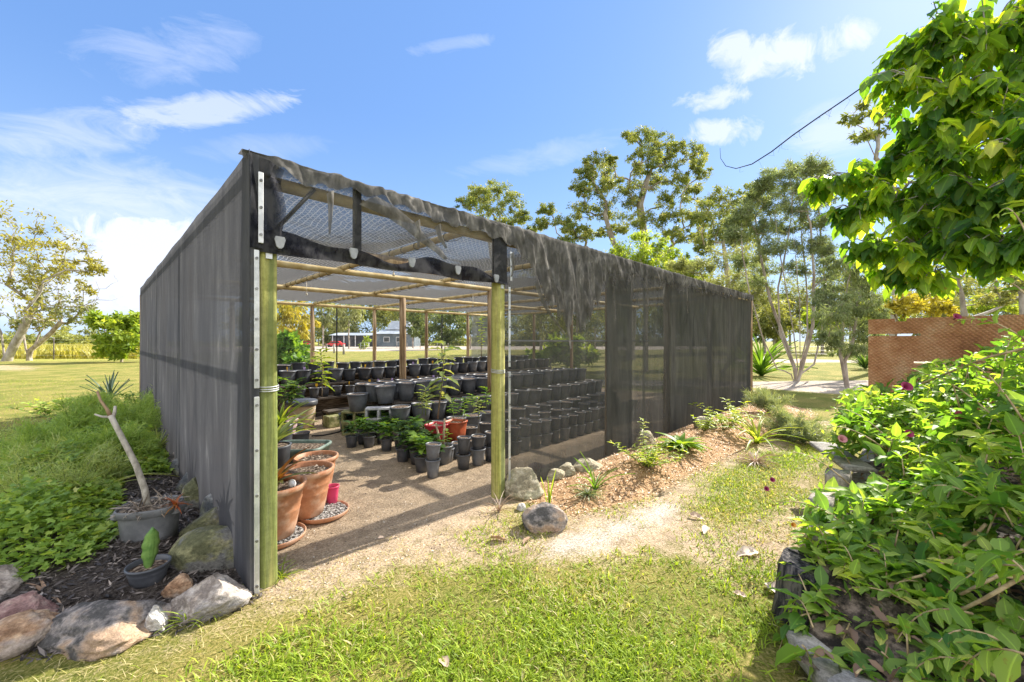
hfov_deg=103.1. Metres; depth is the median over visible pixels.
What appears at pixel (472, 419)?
nursery pot
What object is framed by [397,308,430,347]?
garden tree
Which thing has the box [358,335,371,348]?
sapling
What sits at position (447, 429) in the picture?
seedling
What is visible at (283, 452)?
nursery pot
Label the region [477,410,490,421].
nursery pot
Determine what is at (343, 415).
concrete block
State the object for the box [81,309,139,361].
round bush
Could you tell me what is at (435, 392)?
nursery pot
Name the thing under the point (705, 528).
fallen leaf
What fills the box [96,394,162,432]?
feathery plant
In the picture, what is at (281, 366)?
nursery pot
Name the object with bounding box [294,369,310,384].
nursery pot
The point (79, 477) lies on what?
feathery plant
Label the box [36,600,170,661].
rock
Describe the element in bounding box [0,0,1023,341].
sky
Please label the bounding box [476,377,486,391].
nursery pot
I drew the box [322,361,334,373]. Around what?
nursery pot
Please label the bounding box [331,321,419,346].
house
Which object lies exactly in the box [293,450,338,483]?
terracotta pot
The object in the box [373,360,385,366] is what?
nursery pot
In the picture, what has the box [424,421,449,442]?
square pot
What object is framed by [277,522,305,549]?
plant saucer
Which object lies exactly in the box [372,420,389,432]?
seedling
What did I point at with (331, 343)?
parked car
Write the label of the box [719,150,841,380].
paperbark
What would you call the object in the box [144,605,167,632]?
rock
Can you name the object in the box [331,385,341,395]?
nursery pot
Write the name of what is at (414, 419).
seedling
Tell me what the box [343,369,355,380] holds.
nursery pot
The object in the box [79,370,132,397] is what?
agave
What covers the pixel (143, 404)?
feathery plant
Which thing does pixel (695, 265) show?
wispy tree
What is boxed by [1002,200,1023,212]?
overhanging sprig
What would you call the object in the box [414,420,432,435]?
seedling
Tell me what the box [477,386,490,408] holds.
seedling
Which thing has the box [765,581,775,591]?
fallen leaf
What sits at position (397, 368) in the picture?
nursery pot
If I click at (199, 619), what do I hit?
grass tuft
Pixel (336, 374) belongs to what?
nursery pot
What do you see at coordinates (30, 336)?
distant tree
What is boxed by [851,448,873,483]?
sleeper
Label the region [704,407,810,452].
strappy lily
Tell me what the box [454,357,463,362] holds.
nursery pot
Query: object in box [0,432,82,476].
feathery plant
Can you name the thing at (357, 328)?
distant tree
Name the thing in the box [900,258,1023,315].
street tree
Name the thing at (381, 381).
nursery pot
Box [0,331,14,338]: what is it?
distant tree
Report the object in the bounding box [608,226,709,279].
leafy tree
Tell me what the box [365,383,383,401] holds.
nursery pot
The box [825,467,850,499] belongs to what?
sleeper
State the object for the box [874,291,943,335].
garden shrub
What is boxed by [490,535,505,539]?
fallen leaf
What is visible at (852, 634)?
leaf litter
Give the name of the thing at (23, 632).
rock
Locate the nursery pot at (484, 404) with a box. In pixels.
[476,394,490,410]
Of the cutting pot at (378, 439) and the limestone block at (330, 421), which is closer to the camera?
the cutting pot at (378, 439)
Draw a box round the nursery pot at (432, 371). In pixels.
[430,364,439,374]
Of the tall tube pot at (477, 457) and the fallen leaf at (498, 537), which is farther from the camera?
the tall tube pot at (477, 457)
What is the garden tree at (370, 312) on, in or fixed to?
on the ground at (816, 389)
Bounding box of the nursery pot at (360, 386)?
[355,382,374,391]
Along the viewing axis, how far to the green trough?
4.78 m
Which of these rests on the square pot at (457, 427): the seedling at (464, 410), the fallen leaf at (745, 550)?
the seedling at (464, 410)
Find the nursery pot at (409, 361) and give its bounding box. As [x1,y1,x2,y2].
[406,359,417,368]
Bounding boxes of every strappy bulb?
[540,470,555,502]
[567,453,634,491]
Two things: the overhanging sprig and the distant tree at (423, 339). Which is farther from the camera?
the distant tree at (423, 339)
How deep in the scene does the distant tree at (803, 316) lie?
45.88 m
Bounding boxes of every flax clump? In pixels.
[753,334,817,375]
[848,349,867,368]
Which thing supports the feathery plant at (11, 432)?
on the ground at (816, 389)
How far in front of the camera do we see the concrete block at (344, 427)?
6.45 m
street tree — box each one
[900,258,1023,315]
[1000,275,1023,313]
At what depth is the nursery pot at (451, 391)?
7.46 m
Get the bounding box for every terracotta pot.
[277,474,306,540]
[283,460,333,519]
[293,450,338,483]
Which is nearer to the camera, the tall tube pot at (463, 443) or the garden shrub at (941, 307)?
the tall tube pot at (463, 443)
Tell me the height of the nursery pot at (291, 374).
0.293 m
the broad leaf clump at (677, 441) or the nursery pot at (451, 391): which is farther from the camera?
the nursery pot at (451, 391)
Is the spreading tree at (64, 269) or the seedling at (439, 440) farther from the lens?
the spreading tree at (64, 269)
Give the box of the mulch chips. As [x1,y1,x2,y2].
[526,404,819,519]
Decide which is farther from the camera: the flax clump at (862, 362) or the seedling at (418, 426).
the flax clump at (862, 362)
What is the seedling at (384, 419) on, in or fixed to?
in the cutting pot
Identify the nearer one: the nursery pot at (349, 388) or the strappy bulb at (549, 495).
the strappy bulb at (549, 495)
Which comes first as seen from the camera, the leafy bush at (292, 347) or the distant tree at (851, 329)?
the leafy bush at (292, 347)
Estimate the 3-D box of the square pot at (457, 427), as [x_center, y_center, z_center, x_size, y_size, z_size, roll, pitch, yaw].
[-0.769,1.225,5.550,0.262,0.270,0.262,0,0,24]
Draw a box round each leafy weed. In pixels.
[690,397,768,420]
[691,414,723,431]
[703,410,754,429]
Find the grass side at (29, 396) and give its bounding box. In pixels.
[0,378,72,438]
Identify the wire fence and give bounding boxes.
[0,337,95,358]
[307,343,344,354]
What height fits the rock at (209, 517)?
0.347 m
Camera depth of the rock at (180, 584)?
2.35 m
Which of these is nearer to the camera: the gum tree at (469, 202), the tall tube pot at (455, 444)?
the tall tube pot at (455, 444)
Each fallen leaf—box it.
[439,655,448,666]
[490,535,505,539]
[689,511,704,519]
[702,525,709,533]
[734,589,746,596]
[736,545,757,555]
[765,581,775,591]
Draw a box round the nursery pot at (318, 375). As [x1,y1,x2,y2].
[313,370,328,382]
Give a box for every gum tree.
[453,178,537,231]
[532,125,713,262]
[836,98,930,335]
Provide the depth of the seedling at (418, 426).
5.30 m
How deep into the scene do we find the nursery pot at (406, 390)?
6.74 m
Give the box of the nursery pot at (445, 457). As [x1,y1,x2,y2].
[439,443,452,464]
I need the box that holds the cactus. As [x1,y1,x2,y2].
[141,527,159,568]
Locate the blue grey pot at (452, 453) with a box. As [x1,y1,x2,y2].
[450,447,454,462]
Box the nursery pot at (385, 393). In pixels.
[375,384,395,403]
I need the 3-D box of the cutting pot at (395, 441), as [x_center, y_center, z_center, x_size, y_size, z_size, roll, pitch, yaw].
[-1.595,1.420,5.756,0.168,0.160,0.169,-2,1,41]
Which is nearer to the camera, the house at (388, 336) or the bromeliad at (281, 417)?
the bromeliad at (281, 417)
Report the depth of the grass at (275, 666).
2.03 m
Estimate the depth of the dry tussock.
4.93 m
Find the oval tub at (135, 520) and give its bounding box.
[106,488,187,542]
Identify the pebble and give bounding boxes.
[287,479,295,487]
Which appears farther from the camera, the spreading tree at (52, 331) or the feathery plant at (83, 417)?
the spreading tree at (52, 331)
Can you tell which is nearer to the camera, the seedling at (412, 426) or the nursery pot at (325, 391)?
the seedling at (412, 426)
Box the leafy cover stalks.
[4,451,141,560]
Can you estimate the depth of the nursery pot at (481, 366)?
11.83 m
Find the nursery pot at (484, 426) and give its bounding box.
[479,422,490,433]
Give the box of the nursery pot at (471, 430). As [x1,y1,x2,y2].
[465,425,477,435]
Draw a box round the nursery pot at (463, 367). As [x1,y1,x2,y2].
[458,363,468,372]
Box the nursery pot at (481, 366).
[476,361,486,371]
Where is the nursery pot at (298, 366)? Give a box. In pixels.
[291,362,305,369]
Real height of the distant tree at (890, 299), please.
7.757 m
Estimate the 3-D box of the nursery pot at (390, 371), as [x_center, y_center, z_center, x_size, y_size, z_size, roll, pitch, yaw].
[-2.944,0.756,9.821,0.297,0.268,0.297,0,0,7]
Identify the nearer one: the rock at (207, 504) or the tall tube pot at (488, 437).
the rock at (207, 504)
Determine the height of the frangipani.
0.891 m
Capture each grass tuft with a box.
[154,611,204,634]
[175,610,220,627]
[277,554,305,583]
[483,492,515,514]
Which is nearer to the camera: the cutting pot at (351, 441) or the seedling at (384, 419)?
the cutting pot at (351, 441)
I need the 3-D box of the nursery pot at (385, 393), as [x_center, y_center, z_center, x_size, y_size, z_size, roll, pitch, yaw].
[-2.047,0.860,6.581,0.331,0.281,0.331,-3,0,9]
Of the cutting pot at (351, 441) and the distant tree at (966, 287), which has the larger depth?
the distant tree at (966, 287)
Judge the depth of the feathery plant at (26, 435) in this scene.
4.16 m
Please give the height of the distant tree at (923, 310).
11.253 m
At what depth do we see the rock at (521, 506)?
3.59 m
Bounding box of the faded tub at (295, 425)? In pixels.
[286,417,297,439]
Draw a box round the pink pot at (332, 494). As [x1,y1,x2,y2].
[326,483,338,503]
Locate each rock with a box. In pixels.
[0,563,28,600]
[0,590,59,619]
[0,609,58,661]
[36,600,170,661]
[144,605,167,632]
[160,573,193,598]
[166,452,173,461]
[168,525,234,572]
[169,458,178,475]
[170,572,251,624]
[176,472,187,490]
[179,507,218,536]
[181,477,198,508]
[199,494,212,515]
[505,467,543,500]
[517,503,525,510]
[521,502,567,532]
[546,468,564,480]
[559,462,575,476]
[573,458,602,471]
[631,430,655,449]
[694,416,717,428]
[786,631,846,681]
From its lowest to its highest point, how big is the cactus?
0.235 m
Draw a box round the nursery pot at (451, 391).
[447,378,461,395]
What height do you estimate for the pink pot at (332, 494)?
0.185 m
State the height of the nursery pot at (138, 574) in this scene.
0.155 m
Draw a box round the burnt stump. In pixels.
[771,547,818,629]
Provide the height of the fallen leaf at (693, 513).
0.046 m
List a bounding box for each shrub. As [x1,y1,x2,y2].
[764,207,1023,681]
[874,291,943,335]
[913,299,959,316]
[967,292,1018,315]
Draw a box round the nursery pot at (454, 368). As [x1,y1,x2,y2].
[450,362,458,373]
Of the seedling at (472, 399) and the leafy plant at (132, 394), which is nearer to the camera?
the seedling at (472, 399)
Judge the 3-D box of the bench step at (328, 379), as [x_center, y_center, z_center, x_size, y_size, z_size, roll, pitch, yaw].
[-2.856,1.143,11.174,0.368,0.715,10.000,0,0,45]
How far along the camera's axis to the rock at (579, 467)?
4.66 m
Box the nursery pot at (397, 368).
[396,366,407,376]
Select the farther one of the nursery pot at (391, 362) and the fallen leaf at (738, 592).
the nursery pot at (391, 362)
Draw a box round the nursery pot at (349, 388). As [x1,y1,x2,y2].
[345,385,354,393]
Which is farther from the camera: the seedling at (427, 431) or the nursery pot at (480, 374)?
the nursery pot at (480, 374)
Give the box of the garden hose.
[312,430,341,436]
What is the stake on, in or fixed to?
in the nursery pot at (445, 457)
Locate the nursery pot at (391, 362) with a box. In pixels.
[386,360,397,365]
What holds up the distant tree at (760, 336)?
on the ground at (816, 389)
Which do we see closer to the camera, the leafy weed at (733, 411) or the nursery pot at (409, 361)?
the leafy weed at (733, 411)
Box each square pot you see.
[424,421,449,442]
[446,419,467,441]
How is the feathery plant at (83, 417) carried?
on the ground at (816, 389)
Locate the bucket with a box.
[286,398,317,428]
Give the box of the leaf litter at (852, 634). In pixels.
[813,447,1023,681]
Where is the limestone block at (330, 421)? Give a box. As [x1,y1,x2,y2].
[323,414,339,427]
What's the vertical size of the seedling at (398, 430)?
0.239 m
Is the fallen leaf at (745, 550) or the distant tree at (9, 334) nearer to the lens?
the fallen leaf at (745, 550)
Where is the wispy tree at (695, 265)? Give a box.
[663,240,782,312]
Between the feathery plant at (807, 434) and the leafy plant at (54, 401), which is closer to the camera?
the feathery plant at (807, 434)
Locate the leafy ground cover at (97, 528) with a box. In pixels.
[0,408,174,580]
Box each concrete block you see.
[341,410,364,423]
[342,423,358,435]
[365,406,391,420]
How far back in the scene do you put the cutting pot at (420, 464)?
4.62 m
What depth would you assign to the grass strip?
3.80 m
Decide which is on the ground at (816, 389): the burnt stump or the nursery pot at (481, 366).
the burnt stump
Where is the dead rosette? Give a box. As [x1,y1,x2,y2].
[26,573,74,602]
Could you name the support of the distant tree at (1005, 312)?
on the ground at (816, 389)
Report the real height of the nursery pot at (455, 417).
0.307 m
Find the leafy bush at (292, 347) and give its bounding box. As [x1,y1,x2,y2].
[277,328,315,369]
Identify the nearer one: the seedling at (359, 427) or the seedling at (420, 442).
the seedling at (420, 442)
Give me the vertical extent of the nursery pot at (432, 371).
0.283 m
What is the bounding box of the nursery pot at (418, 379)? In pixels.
[417,378,434,395]
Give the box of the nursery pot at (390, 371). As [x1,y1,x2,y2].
[384,366,396,377]
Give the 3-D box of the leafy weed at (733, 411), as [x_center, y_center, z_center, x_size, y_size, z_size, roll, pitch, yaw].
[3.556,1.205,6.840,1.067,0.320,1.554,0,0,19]
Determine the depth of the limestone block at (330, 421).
7.04 m
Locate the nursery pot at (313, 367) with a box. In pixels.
[307,363,320,374]
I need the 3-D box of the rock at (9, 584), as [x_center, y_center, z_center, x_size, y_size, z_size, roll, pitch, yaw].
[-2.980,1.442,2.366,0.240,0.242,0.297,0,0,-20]
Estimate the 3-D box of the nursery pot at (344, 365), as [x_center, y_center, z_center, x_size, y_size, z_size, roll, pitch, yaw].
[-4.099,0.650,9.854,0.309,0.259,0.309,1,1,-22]
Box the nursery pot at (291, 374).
[279,370,296,385]
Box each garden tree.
[277,300,321,340]
[309,301,346,347]
[332,304,365,348]
[344,305,398,331]
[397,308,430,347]
[421,311,465,348]
[458,315,471,348]
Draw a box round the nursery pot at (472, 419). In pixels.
[462,413,481,433]
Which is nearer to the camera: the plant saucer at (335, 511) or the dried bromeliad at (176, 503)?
the dried bromeliad at (176, 503)
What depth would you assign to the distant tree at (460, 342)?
130.98 m
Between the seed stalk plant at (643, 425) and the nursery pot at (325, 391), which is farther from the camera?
the nursery pot at (325, 391)
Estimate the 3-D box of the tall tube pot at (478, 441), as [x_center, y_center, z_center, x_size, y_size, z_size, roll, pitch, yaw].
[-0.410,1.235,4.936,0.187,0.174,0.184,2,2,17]
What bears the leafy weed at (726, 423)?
on the mulch chips
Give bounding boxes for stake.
[442,419,445,443]
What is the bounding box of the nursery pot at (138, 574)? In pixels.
[124,554,171,588]
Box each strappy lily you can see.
[108,456,179,498]
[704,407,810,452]
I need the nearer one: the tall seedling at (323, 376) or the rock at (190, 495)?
the rock at (190, 495)
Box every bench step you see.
[277,368,485,384]
[277,371,486,415]
[295,394,348,416]
[322,407,349,423]
[366,390,484,417]
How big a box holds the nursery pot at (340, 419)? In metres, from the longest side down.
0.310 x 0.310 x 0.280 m
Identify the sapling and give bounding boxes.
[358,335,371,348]
[476,315,486,357]
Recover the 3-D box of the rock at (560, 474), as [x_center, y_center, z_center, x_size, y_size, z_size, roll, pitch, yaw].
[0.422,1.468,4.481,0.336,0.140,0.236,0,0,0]
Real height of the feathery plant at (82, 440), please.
0.579 m
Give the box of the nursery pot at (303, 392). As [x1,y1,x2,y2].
[296,388,305,398]
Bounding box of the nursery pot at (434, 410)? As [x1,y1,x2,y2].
[430,400,446,419]
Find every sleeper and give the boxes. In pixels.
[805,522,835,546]
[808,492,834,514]
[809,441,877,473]
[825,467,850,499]
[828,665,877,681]
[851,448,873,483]
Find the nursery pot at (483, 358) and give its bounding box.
[479,356,486,360]
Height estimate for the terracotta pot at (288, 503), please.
0.385 m
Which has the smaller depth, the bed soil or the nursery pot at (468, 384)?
the bed soil
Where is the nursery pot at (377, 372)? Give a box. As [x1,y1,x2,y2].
[371,367,384,378]
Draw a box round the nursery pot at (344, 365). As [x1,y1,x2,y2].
[336,362,349,368]
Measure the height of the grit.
0.039 m
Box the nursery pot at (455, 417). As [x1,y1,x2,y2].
[446,416,465,419]
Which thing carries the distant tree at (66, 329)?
on the ground at (816, 389)
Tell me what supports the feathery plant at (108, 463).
on the ground at (816, 389)
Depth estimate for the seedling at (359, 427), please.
5.91 m
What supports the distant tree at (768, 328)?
on the ground at (816, 389)
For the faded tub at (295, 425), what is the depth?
5.95 m
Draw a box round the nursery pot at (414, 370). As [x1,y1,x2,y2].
[408,364,420,376]
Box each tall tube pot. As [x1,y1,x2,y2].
[425,442,440,460]
[425,458,439,478]
[451,441,457,458]
[456,452,470,469]
[457,435,470,453]
[470,447,485,465]
[471,434,485,449]
[484,430,490,446]
[484,444,490,461]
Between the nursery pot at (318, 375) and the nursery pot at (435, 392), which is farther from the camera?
the nursery pot at (318, 375)
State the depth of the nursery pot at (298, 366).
9.07 m
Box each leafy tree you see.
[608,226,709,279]
[688,181,760,286]
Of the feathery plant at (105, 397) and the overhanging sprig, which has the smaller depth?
the overhanging sprig
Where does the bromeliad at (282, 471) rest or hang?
on the terracotta pot at (288, 503)
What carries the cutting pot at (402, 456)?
on the ground at (816, 389)
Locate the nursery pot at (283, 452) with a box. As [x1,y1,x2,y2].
[277,441,291,469]
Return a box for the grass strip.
[453,420,860,587]
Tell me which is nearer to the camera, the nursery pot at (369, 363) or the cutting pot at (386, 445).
the cutting pot at (386, 445)
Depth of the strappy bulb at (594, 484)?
3.95 m
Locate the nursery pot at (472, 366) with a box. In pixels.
[467,362,477,371]
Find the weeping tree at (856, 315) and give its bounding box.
[808,255,894,387]
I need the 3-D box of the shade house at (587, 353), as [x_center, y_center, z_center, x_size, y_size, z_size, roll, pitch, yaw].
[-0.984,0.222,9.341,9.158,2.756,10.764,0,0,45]
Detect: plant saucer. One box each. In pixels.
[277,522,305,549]
[297,500,348,524]
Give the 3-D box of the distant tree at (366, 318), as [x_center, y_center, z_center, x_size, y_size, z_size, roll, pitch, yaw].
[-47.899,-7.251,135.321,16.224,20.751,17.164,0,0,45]
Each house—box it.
[139,149,753,594]
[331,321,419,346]
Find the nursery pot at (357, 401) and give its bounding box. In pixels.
[346,392,368,411]
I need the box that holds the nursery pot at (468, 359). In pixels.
[464,356,473,362]
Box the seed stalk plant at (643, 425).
[636,418,650,455]
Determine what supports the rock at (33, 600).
on the ground at (816, 389)
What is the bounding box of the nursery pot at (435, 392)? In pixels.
[431,380,447,396]
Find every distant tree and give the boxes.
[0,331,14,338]
[0,333,49,344]
[5,330,93,344]
[51,325,100,344]
[277,300,301,340]
[277,300,304,339]
[296,301,337,345]
[315,308,342,344]
[320,303,361,343]
[345,304,387,332]
[361,305,410,332]
[371,307,440,345]
[389,307,438,345]
[428,310,465,345]
[436,311,470,345]
[694,254,734,287]
[720,251,783,313]
[753,290,791,352]
[753,299,801,355]
[772,254,839,344]
[773,278,811,350]
[800,305,841,353]
[817,274,864,343]
[841,275,884,344]
[860,287,911,335]
[908,265,959,335]
[911,269,986,317]
[958,277,1005,315]
[973,277,1018,314]
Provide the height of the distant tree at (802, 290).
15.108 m
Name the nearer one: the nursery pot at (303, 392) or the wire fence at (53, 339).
the nursery pot at (303, 392)
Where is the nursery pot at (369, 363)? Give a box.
[361,361,372,366]
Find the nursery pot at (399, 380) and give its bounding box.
[395,379,412,381]
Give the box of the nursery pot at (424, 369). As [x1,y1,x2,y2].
[420,364,430,375]
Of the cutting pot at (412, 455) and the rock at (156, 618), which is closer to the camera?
the rock at (156, 618)
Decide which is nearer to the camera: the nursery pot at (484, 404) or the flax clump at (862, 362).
the nursery pot at (484, 404)
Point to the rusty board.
(890, 358)
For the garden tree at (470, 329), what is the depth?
72.92 m
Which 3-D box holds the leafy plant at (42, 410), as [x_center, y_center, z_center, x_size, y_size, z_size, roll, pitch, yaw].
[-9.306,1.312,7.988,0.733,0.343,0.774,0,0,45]
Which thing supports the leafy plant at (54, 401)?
on the ground at (816, 389)
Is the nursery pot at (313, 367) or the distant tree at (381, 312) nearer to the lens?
the nursery pot at (313, 367)
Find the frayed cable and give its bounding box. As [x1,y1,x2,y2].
[720,88,868,171]
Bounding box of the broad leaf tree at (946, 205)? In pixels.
[798,0,1023,300]
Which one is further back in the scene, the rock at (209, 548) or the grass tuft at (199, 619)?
the rock at (209, 548)
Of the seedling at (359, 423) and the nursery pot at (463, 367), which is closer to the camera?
the seedling at (359, 423)
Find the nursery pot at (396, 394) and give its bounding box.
[383,382,398,398]
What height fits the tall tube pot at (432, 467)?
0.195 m
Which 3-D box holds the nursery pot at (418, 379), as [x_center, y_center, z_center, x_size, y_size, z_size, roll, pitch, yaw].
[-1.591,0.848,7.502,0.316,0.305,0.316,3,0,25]
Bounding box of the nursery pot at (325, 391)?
[320,386,329,396]
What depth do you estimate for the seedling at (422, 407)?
5.79 m
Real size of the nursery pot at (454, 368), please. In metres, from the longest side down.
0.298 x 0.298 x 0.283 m
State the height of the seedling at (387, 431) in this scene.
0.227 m
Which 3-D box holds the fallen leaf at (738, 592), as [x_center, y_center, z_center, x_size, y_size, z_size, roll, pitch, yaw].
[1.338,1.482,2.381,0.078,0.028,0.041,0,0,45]
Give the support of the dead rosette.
on the ground at (816, 389)
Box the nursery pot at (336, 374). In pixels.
[328,368,343,381]
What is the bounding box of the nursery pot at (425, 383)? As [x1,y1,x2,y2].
[413,380,430,398]
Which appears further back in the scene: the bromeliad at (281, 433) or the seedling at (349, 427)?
the seedling at (349, 427)
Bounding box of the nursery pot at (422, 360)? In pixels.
[418,358,428,363]
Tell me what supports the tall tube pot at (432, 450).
on the tall tube pot at (432, 467)
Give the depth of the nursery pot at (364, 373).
9.23 m
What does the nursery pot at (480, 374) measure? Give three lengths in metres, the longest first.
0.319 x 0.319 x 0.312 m
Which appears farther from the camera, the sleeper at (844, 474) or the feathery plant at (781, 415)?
the feathery plant at (781, 415)
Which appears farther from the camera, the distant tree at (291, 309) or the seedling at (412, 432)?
the distant tree at (291, 309)
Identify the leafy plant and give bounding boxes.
[5,398,63,415]
[52,397,91,407]
[102,390,139,407]
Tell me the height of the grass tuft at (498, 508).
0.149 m
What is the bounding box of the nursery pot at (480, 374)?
[473,373,486,389]
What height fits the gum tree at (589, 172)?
19.709 m
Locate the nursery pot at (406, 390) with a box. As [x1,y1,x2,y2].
[397,381,415,400]
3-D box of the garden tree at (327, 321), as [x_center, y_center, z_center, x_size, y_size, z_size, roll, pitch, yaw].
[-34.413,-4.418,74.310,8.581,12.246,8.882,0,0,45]
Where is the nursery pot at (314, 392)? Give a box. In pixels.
[308,387,319,397]
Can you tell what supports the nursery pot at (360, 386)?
on the bench step at (398, 401)
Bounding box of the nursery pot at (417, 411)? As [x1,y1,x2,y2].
[411,402,431,422]
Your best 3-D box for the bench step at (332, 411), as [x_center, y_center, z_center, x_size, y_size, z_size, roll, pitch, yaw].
[-2.106,1.369,8.439,0.267,0.263,3.450,0,0,45]
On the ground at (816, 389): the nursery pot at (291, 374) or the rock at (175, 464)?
the rock at (175, 464)
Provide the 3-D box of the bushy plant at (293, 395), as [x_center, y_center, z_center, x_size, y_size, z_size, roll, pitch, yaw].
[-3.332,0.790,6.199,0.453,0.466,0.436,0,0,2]
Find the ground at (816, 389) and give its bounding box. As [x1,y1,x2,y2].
[0,341,926,681]
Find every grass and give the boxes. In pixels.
[0,343,139,358]
[89,541,806,681]
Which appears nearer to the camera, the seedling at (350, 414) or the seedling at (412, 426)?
the seedling at (412, 426)
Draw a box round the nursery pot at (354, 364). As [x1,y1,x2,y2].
[350,361,361,372]
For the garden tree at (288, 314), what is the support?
on the ground at (816, 389)
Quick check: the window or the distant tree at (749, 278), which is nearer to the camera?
the distant tree at (749, 278)
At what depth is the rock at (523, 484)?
3.89 m
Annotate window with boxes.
[384,337,389,341]
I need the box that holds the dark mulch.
[0,465,262,664]
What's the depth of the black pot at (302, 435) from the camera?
5.94 m
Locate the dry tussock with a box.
[729,446,783,468]
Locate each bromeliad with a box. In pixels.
[165,493,191,514]
[277,400,313,426]
[277,408,316,442]
[277,447,317,486]
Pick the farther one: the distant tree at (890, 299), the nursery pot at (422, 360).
the distant tree at (890, 299)
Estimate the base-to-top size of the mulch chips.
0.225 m
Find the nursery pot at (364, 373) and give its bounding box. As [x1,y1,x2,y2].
[357,367,371,379]
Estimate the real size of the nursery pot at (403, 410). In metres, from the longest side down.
0.316 x 0.315 x 0.293 m
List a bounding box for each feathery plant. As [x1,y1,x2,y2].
[0,413,97,469]
[0,415,51,457]
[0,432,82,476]
[0,458,77,503]
[5,446,121,494]
[7,428,121,468]
[34,391,127,437]
[62,437,148,478]
[64,389,134,414]
[79,417,162,457]
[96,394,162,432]
[110,384,154,416]
[740,386,796,411]
[753,401,825,438]
[774,417,832,444]
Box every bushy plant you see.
[277,376,296,407]
[279,377,314,406]
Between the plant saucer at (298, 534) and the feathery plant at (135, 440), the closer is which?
the plant saucer at (298, 534)
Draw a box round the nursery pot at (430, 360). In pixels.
[428,358,437,363]
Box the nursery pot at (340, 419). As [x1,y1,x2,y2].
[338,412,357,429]
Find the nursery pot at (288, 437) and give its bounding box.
[277,421,293,440]
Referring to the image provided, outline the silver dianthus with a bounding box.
[572,481,606,501]
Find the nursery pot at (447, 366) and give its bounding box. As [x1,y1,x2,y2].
[440,362,451,373]
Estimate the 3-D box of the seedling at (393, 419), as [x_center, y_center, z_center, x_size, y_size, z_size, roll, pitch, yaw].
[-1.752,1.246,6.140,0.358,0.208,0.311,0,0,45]
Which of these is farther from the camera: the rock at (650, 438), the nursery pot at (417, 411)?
the nursery pot at (417, 411)
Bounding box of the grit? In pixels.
[255,427,613,611]
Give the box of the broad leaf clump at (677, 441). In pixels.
[653,432,711,453]
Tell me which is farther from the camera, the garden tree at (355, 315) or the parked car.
the parked car
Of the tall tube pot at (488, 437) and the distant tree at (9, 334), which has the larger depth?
the distant tree at (9, 334)
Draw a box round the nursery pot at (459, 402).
[444,398,462,416]
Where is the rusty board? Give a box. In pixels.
[868,314,1023,435]
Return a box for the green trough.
[284,440,331,463]
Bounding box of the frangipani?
[94,391,150,508]
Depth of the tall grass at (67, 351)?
34.70 m
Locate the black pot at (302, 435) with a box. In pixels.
[292,430,309,439]
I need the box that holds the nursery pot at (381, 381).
[377,380,393,383]
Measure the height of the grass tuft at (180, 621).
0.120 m
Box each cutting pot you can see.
[345,434,357,447]
[356,431,369,444]
[362,434,374,447]
[376,431,387,443]
[380,437,392,451]
[393,434,400,446]
[395,446,409,461]
[409,447,423,464]
[414,454,426,472]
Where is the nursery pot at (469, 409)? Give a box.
[462,396,477,413]
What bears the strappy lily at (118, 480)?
on the ground at (816, 389)
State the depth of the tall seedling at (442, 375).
5.36 m
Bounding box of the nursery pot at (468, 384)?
[461,377,476,393]
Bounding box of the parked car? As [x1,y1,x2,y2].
[327,341,344,346]
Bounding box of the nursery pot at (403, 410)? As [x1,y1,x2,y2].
[390,404,410,426]
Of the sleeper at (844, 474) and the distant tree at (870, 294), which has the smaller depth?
the sleeper at (844, 474)
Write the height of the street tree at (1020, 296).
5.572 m
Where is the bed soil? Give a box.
[801,445,1023,681]
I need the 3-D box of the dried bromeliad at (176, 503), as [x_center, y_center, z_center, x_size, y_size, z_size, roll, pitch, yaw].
[-2.380,1.159,2.876,0.199,0.100,0.172,0,0,30]
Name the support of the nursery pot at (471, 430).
on the ground at (816, 389)
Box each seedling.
[145,426,167,446]
[307,348,334,395]
[337,411,352,420]
[342,420,359,435]
[354,416,368,427]
[354,417,368,429]
[360,420,378,435]
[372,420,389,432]
[376,415,394,426]
[378,423,396,438]
[387,418,406,427]
[391,420,405,435]
[393,432,411,448]
[397,420,409,435]
[399,423,421,443]
[401,430,426,451]
[407,414,423,425]
[407,425,424,432]
[408,434,433,456]
[413,392,428,413]
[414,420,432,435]
[417,384,433,415]
[420,429,436,441]
[423,434,445,451]
[424,340,462,418]
[442,428,452,445]
[447,398,459,418]
[455,398,471,416]
[465,393,479,408]
[471,396,484,418]
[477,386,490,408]
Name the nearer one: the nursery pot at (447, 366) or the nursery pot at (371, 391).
the nursery pot at (371, 391)
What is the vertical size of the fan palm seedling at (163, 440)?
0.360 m
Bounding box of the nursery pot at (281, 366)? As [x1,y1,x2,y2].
[277,364,290,376]
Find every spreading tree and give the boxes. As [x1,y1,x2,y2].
[0,200,127,361]
[0,262,98,360]
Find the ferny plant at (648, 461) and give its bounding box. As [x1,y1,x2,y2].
[607,436,688,468]
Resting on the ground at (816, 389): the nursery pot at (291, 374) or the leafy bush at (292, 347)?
the leafy bush at (292, 347)
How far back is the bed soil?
1.88 m

